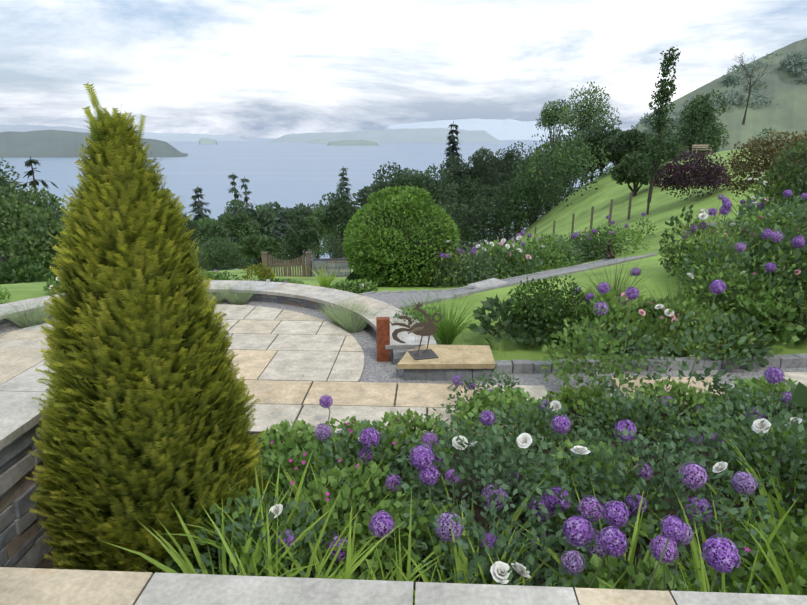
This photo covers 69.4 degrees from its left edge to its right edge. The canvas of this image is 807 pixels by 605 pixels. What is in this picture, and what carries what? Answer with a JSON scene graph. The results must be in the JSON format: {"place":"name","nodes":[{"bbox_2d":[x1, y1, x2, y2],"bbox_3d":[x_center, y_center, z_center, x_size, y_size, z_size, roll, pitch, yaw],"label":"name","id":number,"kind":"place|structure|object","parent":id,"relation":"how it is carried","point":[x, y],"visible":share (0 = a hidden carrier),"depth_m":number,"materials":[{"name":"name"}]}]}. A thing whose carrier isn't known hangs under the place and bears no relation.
{"place":"outdoors","nodes":[
{"label":"outdoors","id":0,"kind":"place"},
{"bbox_2d":[0,124,90,132],"bbox_3d":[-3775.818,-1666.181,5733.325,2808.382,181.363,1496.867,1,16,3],"label":"island hill","id":1,"kind":"structure","parent":0,"point":[18,128],"depth_m":5537.94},
{"bbox_2d":[0,130,187,157],"bbox_3d":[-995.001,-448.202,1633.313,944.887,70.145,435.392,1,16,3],"label":"island hill","id":2,"kind":"structure","parent":0,"point":[43,143],"depth_m":1508.21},
{"bbox_2d":[137,132,247,140],"bbox_3d":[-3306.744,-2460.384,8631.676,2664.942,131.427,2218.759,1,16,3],"label":"island hill","id":3,"kind":"structure","parent":0,"point":[174,136],"depth_m":8017.12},
{"bbox_2d":[199,138,216,143],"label":"island hill","id":4,"kind":"structure","parent":0,"point":[206,141],"depth_m":4271.60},
{"bbox_2d":[0,138,619,268],"bbox_3d":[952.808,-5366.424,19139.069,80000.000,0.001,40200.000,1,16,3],"label":"sea water","id":5,"kind":"structure","parent":0,"point":[288,175],"depth_m":961.95,"materials":[{"name":"grey liquid"}]},
{"bbox_2d":[310,138,328,142],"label":"island hill","id":6,"kind":"structure","parent":0,"point":[319,140],"depth_m":4946.06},
{"bbox_2d":[326,140,379,145],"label":"island hill","id":7,"kind":"structure","parent":0,"point":[352,143],"depth_m":3593.77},
{"bbox_2d":[266,128,502,142],"bbox_3d":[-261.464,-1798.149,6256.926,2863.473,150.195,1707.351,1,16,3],"label":"island hill","id":8,"kind":"structure","parent":0,"point":[425,135],"depth_m":5775.05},
{"bbox_2d":[0,304,806,438],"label":"patio paving","id":9,"kind":"structure","parent":0,"point":[280,352],"depth_m":6.26,"materials":[{"name":"stone"}]},
{"bbox_2d":[0,144,806,361],"bbox_3d":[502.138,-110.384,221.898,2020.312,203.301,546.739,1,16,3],"label":"lawn","id":10,"kind":"structure","parent":0,"point":[663,207],"depth_m":16.49,"materials":[{"name":"green plant"}]},
{"bbox_2d":[261,251,311,276],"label":"garden gate","id":11,"kind":"structure","parent":10,"relation":"on","point":[286,264],"depth_m":18.27,"materials":[{"name":"brown wood"}]},
{"bbox_2d":[312,258,350,276],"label":"gate","id":12,"kind":"structure","parent":10,"relation":"on","point":[329,265],"depth_m":18.12,"materials":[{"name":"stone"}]},
{"bbox_2d":[0,45,806,284],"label":"trees","id":13,"kind":"object","parent":10,"relation":"on","point":[529,180],"depth_m":46.32,"materials":[{"name":"green plant"}]},
{"bbox_2d":[0,169,806,604],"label":"shrubs","id":14,"kind":"object","parent":10,"relation":"on","point":[398,237],"visible":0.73,"depth_m":4.21,"materials":[{"name":"green plant"}]},
{"bbox_2d":[360,253,656,308],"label":"path edging stones","id":15,"kind":"object","parent":10,"relation":"on","point":[491,282],"visible":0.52,"depth_m":10.64,"materials":[{"name":"stone"}]},
{"bbox_2d":[287,193,804,591],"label":"flower stems","id":16,"kind":"object","parent":10,"relation":"on","point":[656,568],"visible":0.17,"depth_m":3.38,"materials":[{"name":"green plant"}]},
{"bbox_2d":[49,171,806,583],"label":"purple allium flowers","id":17,"kind":"object","parent":16,"relation":"attached to","point":[581,531],"visible":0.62,"depth_m":3.16,"materials":[{"name":"purple plant"}]},
{"bbox_2d":[459,192,649,257],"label":"fence posts","id":18,"kind":"object","parent":10,"relation":"on","point":[611,207],"visible":0.46,"depth_m":26.40,"materials":[{"name":"brown wood"}]},
{"bbox_2d":[691,144,711,154],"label":"garden bench","id":19,"kind":"object","parent":10,"relation":"on","point":[706,147],"visible":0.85,"depth_m":46.68,"materials":[{"name":"brown wood"}]},
{"bbox_2d":[0,300,806,414],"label":"gravel ground","id":20,"kind":"structure","parent":0,"point":[374,370],"depth_m":6.47,"materials":[{"name":"grey gravel"}]},
{"bbox_2d":[0,292,491,567],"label":"drystone walls","id":21,"kind":"structure","parent":20,"relation":"on","point":[22,534],"depth_m":3.31,"materials":[{"name":"stone"}]},
{"bbox_2d":[0,280,806,604],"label":"coping slabs","id":22,"kind":"structure","parent":21,"relation":"on","point":[20,364],"depth_m":2.06,"materials":[{"name":"stone"}]},
{"bbox_2d":[391,302,441,359],"bbox_3d":[0.149,0.292,6.337,0.536,0.608,0.270,-4,16,-15],"label":"rooster sculpture","id":23,"kind":"object","parent":22,"relation":"on","point":[428,328],"visible":1,"depth_m":6.35,"materials":[{"name":"metal"}]},
{"bbox_2d":[376,317,389,361],"bbox_3d":[-0.236,0.433,6.785,0.154,0.521,0.104,-1,16,-5],"label":"post","id":24,"kind":"object","parent":20,"relation":"on","point":[383,332],"visible":1,"depth_m":6.73,"materials":[{"name":"brown metal"}]},
{"bbox_2d":[35,404,806,590],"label":"bed soil","id":25,"kind":"structure","parent":20,"relation":"on","point":[45,563],"depth_m":4.00,"materials":[{"name":"brown soil"}]},
{"bbox_2d":[25,82,274,573],"bbox_3d":[-1.497,0.211,3.322,1.312,2.733,1.315,1,16,3],"label":"yew tree","id":26,"kind":"object","parent":25,"relation":"in","point":[145,409],"visible":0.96,"depth_m":3.03,"materials":[{"name":"green plant"}]},
{"bbox_2d":[493,353,806,373],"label":"stone edging","id":27,"kind":"object","parent":20,"relation":"on","point":[534,367],"visible":0.48,"depth_m":6.54,"materials":[{"name":"stone"}]},
{"bbox_2d":[0,0,806,137],"label":"sky","id":28,"kind":"structure","parent":0,"point":[241,68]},
{"bbox_2d":[385,118,587,139],"bbox_3d":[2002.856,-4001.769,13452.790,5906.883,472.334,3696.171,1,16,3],"label":"island hill","id":29,"kind":"structure","parent":0,"point":[508,129],"depth_m":12563.66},
{"bbox_2d":[362,255,642,306],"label":"gravel path","id":30,"kind":"structure","parent":0,"point":[392,299],"depth_m":9.97,"materials":[{"name":"grey gravel"}]},
{"bbox_2d":[601,238,614,260],"bbox_3d":[4.737,-1.222,13.376,0.254,0.499,0.226,-5,17,-17],"label":"bronze statue","id":31,"kind":"object","parent":30,"relation":"on","point":[609,254],"visible":1,"depth_m":13.37,"materials":[{"name":"metal"}]},
{"bbox_2d":[636,38,806,158],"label":"island hill","id":32,"kind":"structure","parent":0,"point":[787,94],"depth_m":351.02,"materials":[{"name":"green plant"}]}
]}

